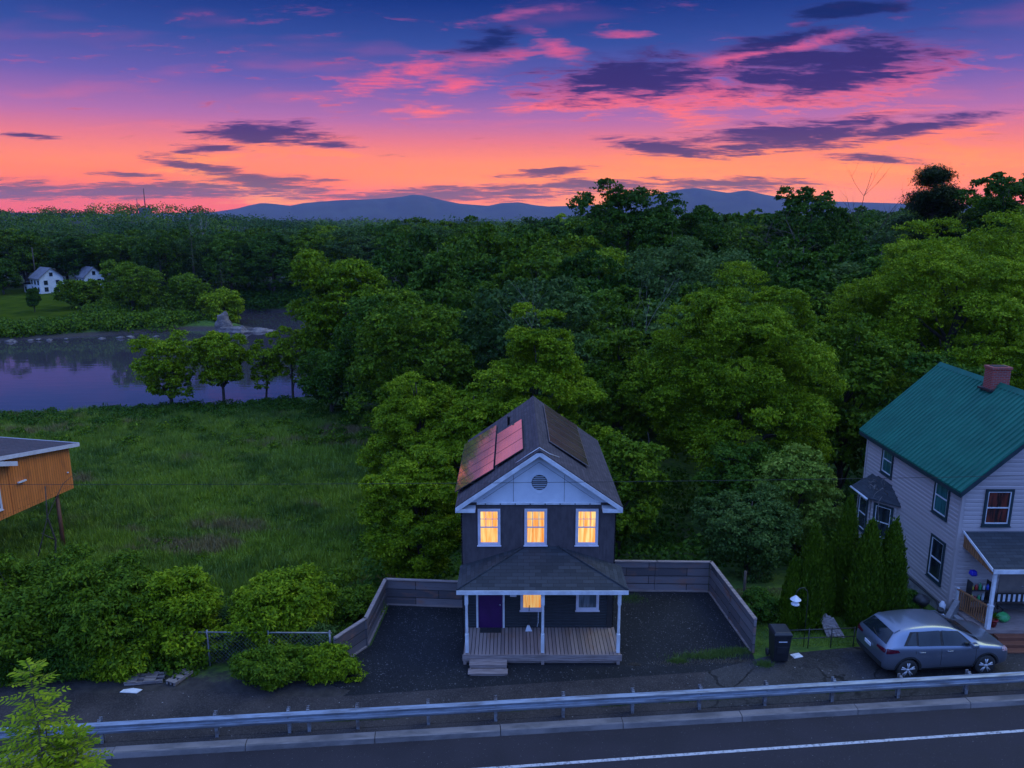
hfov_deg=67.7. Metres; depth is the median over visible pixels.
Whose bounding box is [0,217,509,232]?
wood
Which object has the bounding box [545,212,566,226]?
forest tree
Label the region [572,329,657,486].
slender tree
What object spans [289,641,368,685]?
shrub
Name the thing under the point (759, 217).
forest tree
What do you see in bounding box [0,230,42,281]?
forest tree
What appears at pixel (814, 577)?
thuja
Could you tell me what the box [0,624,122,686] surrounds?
shrub
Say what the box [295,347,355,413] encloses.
leafy tree
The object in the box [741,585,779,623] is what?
shrub
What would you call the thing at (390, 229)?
forest tree
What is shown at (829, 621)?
board stack
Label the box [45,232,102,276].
forest tree
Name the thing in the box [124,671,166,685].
pallet
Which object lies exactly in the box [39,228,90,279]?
forest tree
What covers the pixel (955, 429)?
clapboard house
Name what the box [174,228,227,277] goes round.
forest tree
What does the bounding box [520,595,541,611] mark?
window
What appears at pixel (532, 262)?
forest tree
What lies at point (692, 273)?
leafy tree
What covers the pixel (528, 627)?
broom
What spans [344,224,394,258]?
forest tree
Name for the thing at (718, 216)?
forest tree
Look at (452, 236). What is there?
forest tree
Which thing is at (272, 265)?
forest tree
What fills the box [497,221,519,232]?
forest tree
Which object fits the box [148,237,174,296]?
spruce tree
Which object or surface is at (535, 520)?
window
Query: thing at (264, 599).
tall shrub
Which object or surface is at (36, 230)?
wood
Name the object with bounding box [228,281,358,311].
undergrowth
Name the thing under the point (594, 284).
forest tree
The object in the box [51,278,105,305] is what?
leafy tree
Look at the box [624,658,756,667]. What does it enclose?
lot weeds
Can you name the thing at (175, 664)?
hedge undergrowth
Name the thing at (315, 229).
forest tree
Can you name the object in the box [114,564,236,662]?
tall shrub
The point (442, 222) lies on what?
forest tree
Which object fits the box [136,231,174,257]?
forest tree
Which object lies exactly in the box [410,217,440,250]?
forest tree
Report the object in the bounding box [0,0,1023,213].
sky
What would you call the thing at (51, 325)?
undergrowth
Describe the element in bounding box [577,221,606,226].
forest tree
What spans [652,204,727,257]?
skyline tree
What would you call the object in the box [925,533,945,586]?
window
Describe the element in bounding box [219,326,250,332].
boulder
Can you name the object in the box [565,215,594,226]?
forest tree
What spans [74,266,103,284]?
white cottage
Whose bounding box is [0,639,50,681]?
shrub
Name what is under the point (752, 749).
road marking
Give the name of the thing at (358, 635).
board fence
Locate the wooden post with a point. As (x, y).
(744, 580)
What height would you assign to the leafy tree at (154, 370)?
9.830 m
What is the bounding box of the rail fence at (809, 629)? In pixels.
[790,627,855,647]
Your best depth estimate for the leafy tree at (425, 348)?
64.47 m
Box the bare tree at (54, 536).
[38,474,73,558]
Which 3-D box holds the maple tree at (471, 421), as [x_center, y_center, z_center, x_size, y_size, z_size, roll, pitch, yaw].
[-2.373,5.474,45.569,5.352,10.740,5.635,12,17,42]
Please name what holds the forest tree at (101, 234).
on the ground at (216, 675)
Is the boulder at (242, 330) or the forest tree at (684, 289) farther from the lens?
the boulder at (242, 330)
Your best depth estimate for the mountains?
5627.21 m
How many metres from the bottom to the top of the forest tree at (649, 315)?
15.425 m
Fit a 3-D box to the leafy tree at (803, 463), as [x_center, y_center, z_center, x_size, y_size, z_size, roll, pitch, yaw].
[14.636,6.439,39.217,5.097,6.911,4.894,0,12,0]
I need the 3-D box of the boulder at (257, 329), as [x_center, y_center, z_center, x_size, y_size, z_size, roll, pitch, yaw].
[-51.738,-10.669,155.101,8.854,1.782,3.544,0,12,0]
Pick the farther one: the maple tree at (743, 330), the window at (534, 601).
the maple tree at (743, 330)
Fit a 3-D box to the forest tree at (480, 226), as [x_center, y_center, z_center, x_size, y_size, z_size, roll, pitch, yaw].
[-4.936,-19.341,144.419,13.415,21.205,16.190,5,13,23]
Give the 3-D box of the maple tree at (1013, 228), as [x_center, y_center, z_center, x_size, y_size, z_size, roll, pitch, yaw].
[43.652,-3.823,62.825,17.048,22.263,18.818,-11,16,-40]
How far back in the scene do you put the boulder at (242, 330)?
151.70 m
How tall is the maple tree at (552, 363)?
15.719 m
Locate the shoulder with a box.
[0,672,705,747]
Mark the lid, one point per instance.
(796, 655)
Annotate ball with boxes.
[969,570,977,576]
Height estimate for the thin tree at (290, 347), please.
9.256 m
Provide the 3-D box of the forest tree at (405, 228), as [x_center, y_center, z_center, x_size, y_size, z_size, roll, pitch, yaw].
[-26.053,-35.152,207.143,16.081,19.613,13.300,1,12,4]
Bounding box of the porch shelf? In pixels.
[964,579,991,611]
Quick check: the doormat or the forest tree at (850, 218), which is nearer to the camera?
the doormat
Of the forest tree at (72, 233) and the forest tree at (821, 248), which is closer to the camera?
the forest tree at (821, 248)
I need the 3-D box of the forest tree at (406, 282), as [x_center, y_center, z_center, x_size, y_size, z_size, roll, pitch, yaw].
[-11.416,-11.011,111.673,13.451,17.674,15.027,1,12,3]
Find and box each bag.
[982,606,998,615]
[996,612,1010,622]
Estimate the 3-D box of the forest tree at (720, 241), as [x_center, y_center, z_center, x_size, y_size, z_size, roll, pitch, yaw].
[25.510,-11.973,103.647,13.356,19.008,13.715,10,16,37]
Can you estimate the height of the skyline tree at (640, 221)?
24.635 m
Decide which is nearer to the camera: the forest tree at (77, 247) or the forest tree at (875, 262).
the forest tree at (875, 262)
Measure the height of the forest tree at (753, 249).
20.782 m
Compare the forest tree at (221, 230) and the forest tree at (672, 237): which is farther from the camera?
the forest tree at (221, 230)
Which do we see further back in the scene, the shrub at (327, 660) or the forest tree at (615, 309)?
the forest tree at (615, 309)
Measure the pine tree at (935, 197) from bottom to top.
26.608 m
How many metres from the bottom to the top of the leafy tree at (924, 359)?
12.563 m
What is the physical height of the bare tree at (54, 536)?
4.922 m
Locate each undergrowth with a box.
[0,309,215,338]
[0,394,385,439]
[0,414,381,450]
[44,622,339,682]
[69,289,181,332]
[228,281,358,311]
[316,463,434,613]
[348,463,862,591]
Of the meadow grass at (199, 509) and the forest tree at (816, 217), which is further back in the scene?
the forest tree at (816, 217)
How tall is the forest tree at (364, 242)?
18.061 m
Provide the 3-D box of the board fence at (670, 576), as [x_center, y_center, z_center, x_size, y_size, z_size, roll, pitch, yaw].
[7.482,8.707,31.635,7.093,1.805,3.251,12,17,43]
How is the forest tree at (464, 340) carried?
on the ground at (216, 675)
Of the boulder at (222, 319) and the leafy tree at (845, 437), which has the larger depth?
the boulder at (222, 319)
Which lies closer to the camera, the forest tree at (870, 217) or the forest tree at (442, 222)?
the forest tree at (870, 217)
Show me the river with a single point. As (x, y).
(62, 373)
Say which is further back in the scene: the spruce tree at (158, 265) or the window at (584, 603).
the spruce tree at (158, 265)
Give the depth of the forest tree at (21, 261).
202.44 m
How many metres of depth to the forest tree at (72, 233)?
209.06 m
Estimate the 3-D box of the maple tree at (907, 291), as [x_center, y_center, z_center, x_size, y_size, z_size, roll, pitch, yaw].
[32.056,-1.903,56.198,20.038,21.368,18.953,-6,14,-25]
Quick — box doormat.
[480,628,500,632]
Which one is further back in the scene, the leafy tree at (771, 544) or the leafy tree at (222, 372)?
the leafy tree at (222, 372)
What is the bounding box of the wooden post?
[742,571,746,594]
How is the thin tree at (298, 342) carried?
on the ground at (216, 675)
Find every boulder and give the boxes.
[214,311,232,331]
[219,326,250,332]
[237,325,246,333]
[247,327,274,331]
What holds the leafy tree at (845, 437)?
on the ground at (216, 675)
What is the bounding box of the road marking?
[482,729,1023,767]
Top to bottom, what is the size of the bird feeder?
2.435 m
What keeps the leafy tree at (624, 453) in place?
on the ground at (216, 675)
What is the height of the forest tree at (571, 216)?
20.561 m
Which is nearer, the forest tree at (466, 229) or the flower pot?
the flower pot
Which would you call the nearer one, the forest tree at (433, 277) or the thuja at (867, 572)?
the thuja at (867, 572)
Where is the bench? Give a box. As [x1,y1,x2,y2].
[995,593,1023,611]
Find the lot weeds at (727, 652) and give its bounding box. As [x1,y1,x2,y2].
[614,592,774,668]
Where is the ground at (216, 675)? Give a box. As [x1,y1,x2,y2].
[0,221,1017,750]
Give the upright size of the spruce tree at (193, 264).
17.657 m
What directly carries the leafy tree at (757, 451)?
on the ground at (216, 675)
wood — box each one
[0,201,544,236]
[0,215,411,274]
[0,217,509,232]
[4,214,529,253]
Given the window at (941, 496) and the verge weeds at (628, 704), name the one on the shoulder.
the verge weeds at (628, 704)
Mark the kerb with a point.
(200, 747)
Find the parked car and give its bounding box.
[856,609,1007,677]
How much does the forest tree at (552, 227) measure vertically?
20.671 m
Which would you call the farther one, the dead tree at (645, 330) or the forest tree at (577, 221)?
the forest tree at (577, 221)
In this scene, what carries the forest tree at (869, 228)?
on the ground at (216, 675)
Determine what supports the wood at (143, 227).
on the ground at (216, 675)
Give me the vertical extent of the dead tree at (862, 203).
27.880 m
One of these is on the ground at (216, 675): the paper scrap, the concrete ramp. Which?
the concrete ramp
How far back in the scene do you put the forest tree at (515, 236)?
115.05 m
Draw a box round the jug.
[939,601,945,611]
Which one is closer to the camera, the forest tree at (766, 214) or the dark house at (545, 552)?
the dark house at (545, 552)
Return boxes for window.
[0,492,3,511]
[477,509,500,546]
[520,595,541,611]
[524,509,547,546]
[574,509,598,546]
[575,595,599,611]
[879,449,893,479]
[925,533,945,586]
[930,482,950,521]
[980,489,1014,527]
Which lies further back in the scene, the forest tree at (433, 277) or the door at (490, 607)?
the forest tree at (433, 277)
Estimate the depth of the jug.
30.27 m
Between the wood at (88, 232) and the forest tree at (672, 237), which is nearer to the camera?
the forest tree at (672, 237)
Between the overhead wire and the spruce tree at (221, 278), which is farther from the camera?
the spruce tree at (221, 278)
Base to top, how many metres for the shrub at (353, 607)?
2.615 m
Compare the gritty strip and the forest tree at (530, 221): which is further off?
the forest tree at (530, 221)
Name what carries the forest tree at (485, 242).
on the ground at (216, 675)
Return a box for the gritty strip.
[0,690,1023,752]
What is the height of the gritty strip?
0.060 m
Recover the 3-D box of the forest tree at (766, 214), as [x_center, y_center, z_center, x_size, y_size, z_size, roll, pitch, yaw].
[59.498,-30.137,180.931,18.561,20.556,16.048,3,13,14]
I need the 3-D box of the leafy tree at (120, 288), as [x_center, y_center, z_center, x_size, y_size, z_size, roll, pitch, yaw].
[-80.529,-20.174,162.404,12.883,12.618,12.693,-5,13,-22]
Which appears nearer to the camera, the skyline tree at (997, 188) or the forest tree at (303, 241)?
the skyline tree at (997, 188)
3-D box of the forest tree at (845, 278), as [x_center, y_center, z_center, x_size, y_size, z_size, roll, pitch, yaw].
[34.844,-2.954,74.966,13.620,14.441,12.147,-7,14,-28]
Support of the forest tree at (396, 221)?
on the ground at (216, 675)
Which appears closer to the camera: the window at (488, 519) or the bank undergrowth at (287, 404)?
the window at (488, 519)
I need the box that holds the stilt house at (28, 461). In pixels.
[0,437,79,543]
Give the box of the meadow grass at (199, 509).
[0,406,426,616]
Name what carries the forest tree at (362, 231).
on the ground at (216, 675)
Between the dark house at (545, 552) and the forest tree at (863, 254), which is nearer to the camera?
the dark house at (545, 552)
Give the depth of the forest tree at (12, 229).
218.73 m
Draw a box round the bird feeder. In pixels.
[790,587,807,646]
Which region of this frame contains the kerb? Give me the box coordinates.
[0,694,1023,763]
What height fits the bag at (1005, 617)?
0.406 m
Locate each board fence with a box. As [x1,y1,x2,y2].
[333,578,461,656]
[615,560,756,652]
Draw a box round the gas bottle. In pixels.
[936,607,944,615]
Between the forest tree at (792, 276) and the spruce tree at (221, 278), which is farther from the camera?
the spruce tree at (221, 278)
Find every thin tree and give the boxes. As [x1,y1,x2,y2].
[238,338,283,397]
[265,325,306,398]
[295,322,335,390]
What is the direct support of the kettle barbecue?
on the ground at (216, 675)
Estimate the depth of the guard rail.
24.32 m
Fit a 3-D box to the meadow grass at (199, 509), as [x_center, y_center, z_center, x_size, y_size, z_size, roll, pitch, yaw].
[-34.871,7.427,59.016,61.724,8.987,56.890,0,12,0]
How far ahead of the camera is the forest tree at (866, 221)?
119.68 m
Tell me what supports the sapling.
on the ground at (216, 675)
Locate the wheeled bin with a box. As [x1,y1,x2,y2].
[765,624,792,661]
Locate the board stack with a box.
[822,614,844,637]
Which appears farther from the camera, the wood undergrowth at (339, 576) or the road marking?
the wood undergrowth at (339, 576)
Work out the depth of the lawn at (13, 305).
172.90 m
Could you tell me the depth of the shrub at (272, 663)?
26.05 m
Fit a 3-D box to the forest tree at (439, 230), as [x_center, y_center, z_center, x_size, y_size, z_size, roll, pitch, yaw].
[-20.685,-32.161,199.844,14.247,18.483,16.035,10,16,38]
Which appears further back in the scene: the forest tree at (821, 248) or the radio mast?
the radio mast
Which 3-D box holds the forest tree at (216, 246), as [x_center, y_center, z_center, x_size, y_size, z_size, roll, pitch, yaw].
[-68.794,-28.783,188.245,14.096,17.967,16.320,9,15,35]
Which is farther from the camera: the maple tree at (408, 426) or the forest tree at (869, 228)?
the forest tree at (869, 228)
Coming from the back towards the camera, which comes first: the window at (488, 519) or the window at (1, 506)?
the window at (1, 506)
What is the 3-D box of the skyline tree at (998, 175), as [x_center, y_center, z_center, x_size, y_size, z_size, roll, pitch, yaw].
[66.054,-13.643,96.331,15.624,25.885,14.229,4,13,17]
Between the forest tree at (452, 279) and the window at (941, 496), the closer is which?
the window at (941, 496)
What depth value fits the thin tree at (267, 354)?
89.16 m
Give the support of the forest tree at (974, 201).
on the ground at (216, 675)
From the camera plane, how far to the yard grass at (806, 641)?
29.59 m
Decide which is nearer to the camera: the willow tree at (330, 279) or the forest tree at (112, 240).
the willow tree at (330, 279)
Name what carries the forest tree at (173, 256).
on the ground at (216, 675)
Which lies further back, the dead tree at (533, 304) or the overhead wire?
the dead tree at (533, 304)
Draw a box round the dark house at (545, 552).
[455,396,628,675]
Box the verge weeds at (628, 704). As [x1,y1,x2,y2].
[314,689,913,723]
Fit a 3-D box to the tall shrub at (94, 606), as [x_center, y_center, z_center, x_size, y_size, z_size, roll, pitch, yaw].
[-14.777,8.414,27.763,4.932,4.274,4.944,0,12,0]
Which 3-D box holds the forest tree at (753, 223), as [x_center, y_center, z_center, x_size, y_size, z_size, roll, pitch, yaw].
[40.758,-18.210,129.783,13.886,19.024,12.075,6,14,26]
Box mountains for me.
[4,188,974,221]
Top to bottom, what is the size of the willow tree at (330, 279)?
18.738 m
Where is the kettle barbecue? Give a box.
[913,593,929,607]
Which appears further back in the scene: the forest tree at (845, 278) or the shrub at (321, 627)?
the forest tree at (845, 278)
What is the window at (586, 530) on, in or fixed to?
in the dark house at (545, 552)
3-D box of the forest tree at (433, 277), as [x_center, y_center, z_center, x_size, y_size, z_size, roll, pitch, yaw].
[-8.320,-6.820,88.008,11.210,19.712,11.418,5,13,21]
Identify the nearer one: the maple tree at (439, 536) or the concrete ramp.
the concrete ramp
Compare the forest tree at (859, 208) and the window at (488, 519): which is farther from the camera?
the forest tree at (859, 208)
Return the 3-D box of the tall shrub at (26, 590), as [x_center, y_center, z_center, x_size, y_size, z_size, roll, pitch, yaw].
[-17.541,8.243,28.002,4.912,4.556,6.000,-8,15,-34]
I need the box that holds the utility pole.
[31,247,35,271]
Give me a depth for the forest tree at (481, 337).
67.61 m
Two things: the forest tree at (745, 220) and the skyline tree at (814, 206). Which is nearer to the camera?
the skyline tree at (814, 206)
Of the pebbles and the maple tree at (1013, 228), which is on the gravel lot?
the pebbles
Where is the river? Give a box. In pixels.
[0,311,355,412]
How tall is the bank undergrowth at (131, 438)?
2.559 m
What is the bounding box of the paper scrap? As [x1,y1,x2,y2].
[120,688,142,692]
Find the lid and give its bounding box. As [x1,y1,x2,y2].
[790,653,802,658]
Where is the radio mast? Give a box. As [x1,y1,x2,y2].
[136,188,151,223]
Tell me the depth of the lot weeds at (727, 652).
28.06 m
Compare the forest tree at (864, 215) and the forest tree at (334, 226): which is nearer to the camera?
the forest tree at (864, 215)
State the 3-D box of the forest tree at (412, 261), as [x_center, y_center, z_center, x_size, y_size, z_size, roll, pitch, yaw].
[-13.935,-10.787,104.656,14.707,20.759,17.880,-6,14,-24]
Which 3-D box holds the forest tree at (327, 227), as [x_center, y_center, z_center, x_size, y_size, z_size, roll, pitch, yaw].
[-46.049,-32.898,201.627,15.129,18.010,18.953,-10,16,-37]
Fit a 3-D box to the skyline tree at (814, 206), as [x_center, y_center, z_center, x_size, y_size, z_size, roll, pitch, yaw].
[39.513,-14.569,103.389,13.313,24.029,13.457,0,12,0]
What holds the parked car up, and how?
on the apron
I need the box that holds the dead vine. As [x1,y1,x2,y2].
[868,479,887,519]
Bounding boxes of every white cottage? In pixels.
[23,267,64,293]
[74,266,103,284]
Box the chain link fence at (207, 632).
[146,629,331,665]
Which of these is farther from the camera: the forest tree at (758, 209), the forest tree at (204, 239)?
the forest tree at (758, 209)
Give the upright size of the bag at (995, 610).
0.413 m
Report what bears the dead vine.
on the clapboard house at (955, 429)
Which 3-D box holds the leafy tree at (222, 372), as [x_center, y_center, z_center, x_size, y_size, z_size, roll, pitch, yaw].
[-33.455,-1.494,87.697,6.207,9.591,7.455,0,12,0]
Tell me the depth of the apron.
26.86 m
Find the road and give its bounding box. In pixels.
[0,705,1023,767]
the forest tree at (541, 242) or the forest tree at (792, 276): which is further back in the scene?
the forest tree at (541, 242)
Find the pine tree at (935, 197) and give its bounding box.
[872,163,976,267]
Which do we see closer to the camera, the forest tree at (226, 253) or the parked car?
the parked car
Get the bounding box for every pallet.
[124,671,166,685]
[166,668,192,685]
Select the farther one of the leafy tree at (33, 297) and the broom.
the leafy tree at (33, 297)
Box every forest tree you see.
[0,228,28,272]
[0,229,57,280]
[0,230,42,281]
[38,230,103,278]
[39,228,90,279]
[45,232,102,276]
[81,232,130,273]
[83,229,146,269]
[127,228,179,288]
[128,228,200,286]
[133,232,187,284]
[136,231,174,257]
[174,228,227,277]
[179,235,231,291]
[196,230,262,289]
[214,228,229,284]
[216,234,252,284]
[224,227,269,283]
[230,235,275,285]
[236,232,304,292]
[269,228,329,281]
[283,228,339,285]
[297,227,341,254]
[315,225,360,263]
[315,227,386,285]
[317,225,340,235]
[332,226,367,259]
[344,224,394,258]
[359,228,472,305]
[364,230,418,281]
[376,223,407,281]
[380,219,413,237]
[391,218,430,255]
[393,238,481,325]
[394,249,470,287]
[406,225,453,256]
[407,308,503,408]
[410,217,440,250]
[416,278,460,306]
[420,234,489,257]
[433,234,492,274]
[435,220,468,246]
[439,256,510,320]
[445,222,525,287]
[452,215,500,239]
[453,274,585,405]
[459,215,486,231]
[470,225,496,241]
[471,228,590,324]
[483,229,536,272]
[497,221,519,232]
[506,221,566,244]
[520,216,571,229]
[522,221,594,299]
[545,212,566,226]
[546,250,658,324]
[553,233,675,306]
[560,285,633,414]
[561,215,585,222]
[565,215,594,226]
[570,284,688,434]
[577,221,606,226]
[584,219,653,250]
[615,281,803,438]
[635,224,717,296]
[657,280,732,358]
[676,224,733,301]
[677,214,738,231]
[683,213,737,231]
[705,212,782,261]
[725,210,776,272]
[730,220,760,243]
[735,215,763,222]
[747,213,771,222]
[749,236,852,344]
[750,208,762,220]
[761,285,846,397]
[767,261,862,314]
[768,218,854,271]
[769,210,804,222]
[805,234,870,314]
[805,276,932,409]
[806,212,837,223]
[816,213,877,261]
[827,244,939,306]
[831,253,936,355]
[848,205,878,212]
[848,230,923,271]
[850,215,893,254]
[854,210,872,214]
[855,209,877,217]
[855,210,907,221]
[860,212,912,252]
[864,213,877,220]
[904,271,997,374]
[939,194,989,236]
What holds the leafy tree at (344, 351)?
on the ground at (216, 675)
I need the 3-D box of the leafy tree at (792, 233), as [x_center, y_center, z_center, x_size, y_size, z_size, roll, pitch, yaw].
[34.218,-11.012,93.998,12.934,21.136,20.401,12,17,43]
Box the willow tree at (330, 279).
[284,247,394,393]
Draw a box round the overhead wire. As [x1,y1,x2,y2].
[0,476,997,484]
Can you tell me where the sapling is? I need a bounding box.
[0,657,114,767]
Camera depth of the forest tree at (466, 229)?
199.40 m
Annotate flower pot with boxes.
[991,613,999,627]
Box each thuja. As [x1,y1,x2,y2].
[778,555,803,634]
[797,522,830,633]
[824,542,836,616]
[831,493,861,617]
[841,516,887,630]
[867,515,909,611]
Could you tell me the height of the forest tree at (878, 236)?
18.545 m
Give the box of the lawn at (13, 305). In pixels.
[0,289,205,328]
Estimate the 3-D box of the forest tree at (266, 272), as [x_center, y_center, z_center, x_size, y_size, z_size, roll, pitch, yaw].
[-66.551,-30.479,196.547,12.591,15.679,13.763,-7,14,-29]
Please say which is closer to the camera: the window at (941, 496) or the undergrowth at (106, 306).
the window at (941, 496)
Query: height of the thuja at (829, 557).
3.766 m
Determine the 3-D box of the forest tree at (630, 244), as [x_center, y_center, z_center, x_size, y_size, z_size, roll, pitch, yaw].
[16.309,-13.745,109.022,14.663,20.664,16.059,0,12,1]
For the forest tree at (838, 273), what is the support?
on the ground at (216, 675)
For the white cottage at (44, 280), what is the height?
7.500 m
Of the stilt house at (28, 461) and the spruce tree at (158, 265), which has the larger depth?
the spruce tree at (158, 265)
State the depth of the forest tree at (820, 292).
73.57 m
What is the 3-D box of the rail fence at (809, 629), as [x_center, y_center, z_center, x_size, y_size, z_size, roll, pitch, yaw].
[11.514,9.534,28.539,2.676,0.920,0.039,-1,12,-3]
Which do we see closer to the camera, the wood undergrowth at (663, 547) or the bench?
the bench
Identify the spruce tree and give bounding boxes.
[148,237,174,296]
[178,231,212,302]
[210,259,241,314]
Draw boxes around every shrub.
[0,539,99,687]
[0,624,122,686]
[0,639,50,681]
[32,548,172,679]
[59,629,152,682]
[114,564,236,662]
[205,603,246,655]
[222,561,341,649]
[226,642,313,691]
[287,621,340,647]
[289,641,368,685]
[322,582,383,632]
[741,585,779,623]
[890,588,926,609]
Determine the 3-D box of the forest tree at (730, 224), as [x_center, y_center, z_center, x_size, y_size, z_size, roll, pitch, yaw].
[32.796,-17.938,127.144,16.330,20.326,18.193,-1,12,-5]
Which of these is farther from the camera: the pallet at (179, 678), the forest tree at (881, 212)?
the forest tree at (881, 212)
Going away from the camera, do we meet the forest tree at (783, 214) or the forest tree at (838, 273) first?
the forest tree at (838, 273)
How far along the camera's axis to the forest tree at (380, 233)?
192.73 m
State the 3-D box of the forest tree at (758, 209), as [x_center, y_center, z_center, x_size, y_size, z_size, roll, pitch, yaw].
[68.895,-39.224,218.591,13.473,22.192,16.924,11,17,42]
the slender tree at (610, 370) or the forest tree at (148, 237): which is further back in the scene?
the forest tree at (148, 237)
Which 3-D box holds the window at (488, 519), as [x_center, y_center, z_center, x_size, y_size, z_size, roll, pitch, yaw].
[-0.850,5.335,28.344,0.900,1.475,0.085,0,12,0]
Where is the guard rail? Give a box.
[0,669,1023,743]
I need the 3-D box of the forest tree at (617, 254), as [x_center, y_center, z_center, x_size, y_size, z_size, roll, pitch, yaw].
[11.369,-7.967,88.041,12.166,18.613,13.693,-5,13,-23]
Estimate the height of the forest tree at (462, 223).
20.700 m
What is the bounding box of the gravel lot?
[330,591,753,695]
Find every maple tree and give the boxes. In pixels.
[354,370,466,520]
[356,443,460,578]
[429,382,501,487]
[450,301,614,445]
[616,260,854,529]
[816,209,1023,413]
[928,202,1023,382]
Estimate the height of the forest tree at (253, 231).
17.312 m
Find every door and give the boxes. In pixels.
[478,595,502,627]
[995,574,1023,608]
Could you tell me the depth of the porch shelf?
30.16 m
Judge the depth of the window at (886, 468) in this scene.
35.49 m
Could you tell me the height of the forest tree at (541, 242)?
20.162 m
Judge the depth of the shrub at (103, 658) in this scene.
26.35 m
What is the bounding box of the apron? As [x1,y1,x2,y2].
[697,646,1023,708]
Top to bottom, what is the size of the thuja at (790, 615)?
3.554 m
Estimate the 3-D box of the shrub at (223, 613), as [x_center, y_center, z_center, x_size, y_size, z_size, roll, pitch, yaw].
[-10.607,9.618,29.537,2.476,2.002,2.848,0,12,0]
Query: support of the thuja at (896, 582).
on the ground at (216, 675)
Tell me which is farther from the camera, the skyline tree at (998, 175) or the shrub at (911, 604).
the skyline tree at (998, 175)
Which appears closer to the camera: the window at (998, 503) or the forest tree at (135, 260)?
the window at (998, 503)
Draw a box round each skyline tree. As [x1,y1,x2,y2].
[554,177,687,274]
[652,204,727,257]
[761,185,867,269]
[950,173,1023,253]
[980,171,1023,217]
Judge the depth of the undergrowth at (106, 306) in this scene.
156.57 m
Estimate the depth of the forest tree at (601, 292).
71.75 m
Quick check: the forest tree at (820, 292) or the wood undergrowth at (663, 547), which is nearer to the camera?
the wood undergrowth at (663, 547)
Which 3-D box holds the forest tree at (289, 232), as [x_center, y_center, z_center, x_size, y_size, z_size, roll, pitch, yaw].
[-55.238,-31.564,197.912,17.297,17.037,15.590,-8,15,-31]
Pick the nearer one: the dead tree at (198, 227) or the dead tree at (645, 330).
the dead tree at (645, 330)
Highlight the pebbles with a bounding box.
[338,592,761,700]
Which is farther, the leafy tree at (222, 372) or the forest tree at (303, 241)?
the forest tree at (303, 241)
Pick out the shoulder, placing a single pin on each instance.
(107, 707)
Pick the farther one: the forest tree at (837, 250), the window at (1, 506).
the forest tree at (837, 250)
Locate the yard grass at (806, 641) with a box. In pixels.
[736,586,920,646]
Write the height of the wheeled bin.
1.270 m
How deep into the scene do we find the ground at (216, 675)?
31.61 m
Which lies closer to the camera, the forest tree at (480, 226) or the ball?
the ball
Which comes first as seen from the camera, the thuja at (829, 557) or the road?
the road
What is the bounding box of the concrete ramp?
[945,599,963,619]
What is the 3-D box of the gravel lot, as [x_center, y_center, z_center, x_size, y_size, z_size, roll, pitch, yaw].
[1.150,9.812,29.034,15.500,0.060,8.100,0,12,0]
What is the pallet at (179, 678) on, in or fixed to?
on the ground at (216, 675)
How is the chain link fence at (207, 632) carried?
on the ground at (216, 675)
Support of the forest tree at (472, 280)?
on the ground at (216, 675)
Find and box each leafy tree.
[0,258,22,294]
[25,287,41,311]
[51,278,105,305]
[99,259,164,310]
[126,329,205,401]
[155,272,213,312]
[192,330,248,403]
[195,286,244,322]
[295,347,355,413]
[313,293,427,404]
[341,285,478,433]
[491,291,614,423]
[599,430,675,556]
[622,235,769,336]
[686,481,803,584]
[690,440,792,524]
[751,442,845,561]
[765,313,919,506]
[857,350,984,466]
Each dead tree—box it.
[184,212,208,241]
[501,269,597,365]
[582,275,682,443]
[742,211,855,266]
[842,155,909,252]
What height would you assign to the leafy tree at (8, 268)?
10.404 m
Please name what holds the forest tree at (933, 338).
on the ground at (216, 675)
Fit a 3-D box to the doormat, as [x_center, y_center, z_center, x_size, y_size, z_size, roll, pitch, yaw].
[-0.810,9.361,29.037,0.780,0.015,0.340,0,12,0]
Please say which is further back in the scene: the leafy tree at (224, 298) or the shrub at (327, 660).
the leafy tree at (224, 298)
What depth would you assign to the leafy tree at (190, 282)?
164.02 m
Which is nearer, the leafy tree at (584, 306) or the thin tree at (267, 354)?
the leafy tree at (584, 306)
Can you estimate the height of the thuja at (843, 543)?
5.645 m
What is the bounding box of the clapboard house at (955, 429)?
[850,362,1023,652]
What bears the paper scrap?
on the shoulder
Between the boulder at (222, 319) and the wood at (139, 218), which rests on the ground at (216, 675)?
the wood at (139, 218)
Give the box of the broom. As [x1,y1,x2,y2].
[525,605,531,630]
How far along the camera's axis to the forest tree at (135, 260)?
199.96 m

